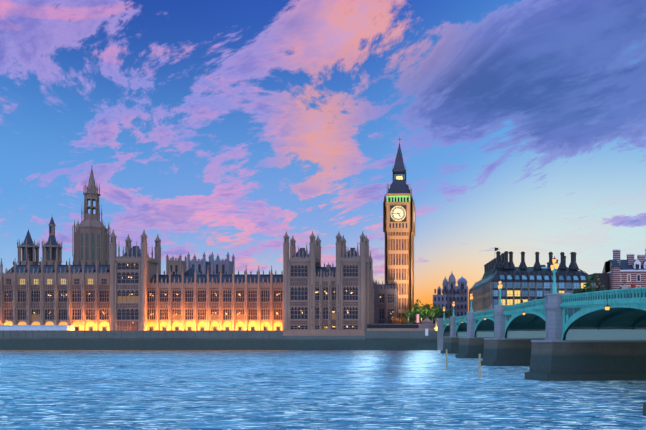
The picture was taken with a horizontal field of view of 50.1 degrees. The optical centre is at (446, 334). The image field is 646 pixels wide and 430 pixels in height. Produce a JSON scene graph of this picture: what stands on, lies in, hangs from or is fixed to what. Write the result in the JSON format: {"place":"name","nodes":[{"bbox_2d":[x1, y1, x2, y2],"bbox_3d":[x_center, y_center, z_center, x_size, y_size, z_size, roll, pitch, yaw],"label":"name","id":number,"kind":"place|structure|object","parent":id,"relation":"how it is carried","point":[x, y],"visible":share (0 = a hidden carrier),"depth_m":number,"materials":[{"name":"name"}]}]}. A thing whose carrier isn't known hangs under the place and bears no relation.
{"place":"outdoors","nodes":[
{"label":"outdoors","id":0,"kind":"place"},
{"bbox_2d":[166,252,234,274],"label":"abbey and towers","id":1,"kind":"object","parent":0,"point":[203,265],"visible":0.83,"depth_m":515.35,"materials":[{"name":"stone"}]},
{"bbox_2d":[0,350,645,429],"bbox_3d":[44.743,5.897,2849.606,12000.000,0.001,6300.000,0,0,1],"label":"river water","id":2,"kind":"structure","parent":0,"point":[233,390],"depth_m":66.84,"materials":[{"name":"blue liquid"}]},
{"bbox_2d":[0,330,436,349],"bbox_3d":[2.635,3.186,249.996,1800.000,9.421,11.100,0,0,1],"label":"river wall","id":3,"kind":"structure","parent":2,"relation":"in","point":[193,340],"depth_m":246.17,"materials":[{"name":"stone"}]},
{"bbox_2d":[0,230,374,330],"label":"palace","id":4,"kind":"structure","parent":3,"relation":"on","point":[304,290],"depth_m":256.11,"materials":[{"name":"stone"}]},
{"bbox_2d":[16,166,110,264],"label":"towers","id":5,"kind":"structure","parent":4,"relation":"on","point":[92,234],"depth_m":326.39,"materials":[{"name":"stone"}]},
{"bbox_2d":[0,314,480,378],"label":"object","id":6,"kind":"object","parent":2,"relation":"in","point":[412,327],"visible":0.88,"depth_m":246.68,"materials":[{"name":"stone"}]},
{"bbox_2d":[434,256,645,415],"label":"bridge","id":7,"kind":"structure","parent":2,"relation":"in","point":[554,335],"depth_m":86.63,"materials":[{"name":"green paint"}]},
{"bbox_2d":[0,0,645,311],"label":"sky","id":8,"kind":"structure","parent":0,"point":[219,127],"materials":[{"name":"blue"}]},
{"bbox_2d":[366,324,434,330],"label":"wall","id":9,"kind":"structure","parent":0,"point":[426,325],"depth_m":256.19,"materials":[{"name":"stone"}]},
{"bbox_2d":[373,279,397,323],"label":"building","id":10,"kind":"structure","parent":9,"relation":"on","point":[385,302],"depth_m":300.46,"materials":[{"name":"stone"}]},
{"bbox_2d":[391,316,406,323],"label":"bush","id":11,"kind":"object","parent":9,"relation":"on","point":[398,320],"visible":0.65,"depth_m":296.26,"materials":[{"name":"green plant"}]},
{"bbox_2d":[401,308,421,323],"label":"street tree","id":12,"kind":"object","parent":9,"relation":"on","point":[410,316],"visible":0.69,"depth_m":303.31,"materials":[{"name":"green plant"}]},
{"bbox_2d":[415,308,442,323],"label":"street tree","id":13,"kind":"object","parent":9,"relation":"on","point":[423,315],"visible":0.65,"depth_m":298.42,"materials":[{"name":"green plant"}]},
{"bbox_2d":[425,304,449,317],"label":"street tree","id":14,"kind":"object","parent":9,"relation":"on","point":[427,307],"visible":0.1,"depth_m":333.30,"materials":[{"name":"green plant"}]},
{"bbox_2d":[428,307,449,323],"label":"street tree","id":15,"kind":"object","parent":9,"relation":"on","point":[439,313],"visible":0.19,"depth_m":304.74,"materials":[{"name":"green plant"}]},
{"bbox_2d":[433,303,452,316],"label":"street tree","id":16,"kind":"object","parent":9,"relation":"on","point":[450,311],"visible":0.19,"depth_m":377.70,"materials":[{"name":"green plant"}]},
{"bbox_2d":[433,249,645,315],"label":"buildings","id":17,"kind":"structure","parent":9,"relation":"on","point":[629,270],"depth_m":344.83,"materials":[{"name":"brick"}]},
{"bbox_2d":[572,274,604,293],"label":"tree","id":18,"kind":"object","parent":9,"relation":"on","point":[590,288],"visible":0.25,"depth_m":281.49,"materials":[{"name":"green plant"}]},
{"bbox_3d":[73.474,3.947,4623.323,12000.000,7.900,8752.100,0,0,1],"label":"land","id":19,"kind":"structure","parent":0,"visible":0},
{"bbox_2d":[383,137,414,323],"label":"clock tower","id":20,"kind":"structure","parent":19,"relation":"on","point":[399,218],"depth_m":314.38,"materials":[{"name":"stone"}]},
{"bbox_2d":[410,304,433,323],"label":"street tree","id":21,"kind":"object","parent":19,"relation":"on","point":[423,308],"visible":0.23,"depth_m":309.74,"materials":[{"name":"green plant"}]},
{"bbox_2d":[414,299,431,322],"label":"street tree","id":22,"kind":"object","parent":19,"relation":"on","point":[417,300],"visible":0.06,"depth_m":328.80,"materials":[{"name":"green plant"}]},
{"bbox_2d":[469,248,608,311],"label":"building","id":23,"kind":"structure","parent":19,"relation":"on","point":[525,282],"depth_m":334.79,"materials":[{"name":"stone"}]}
]}

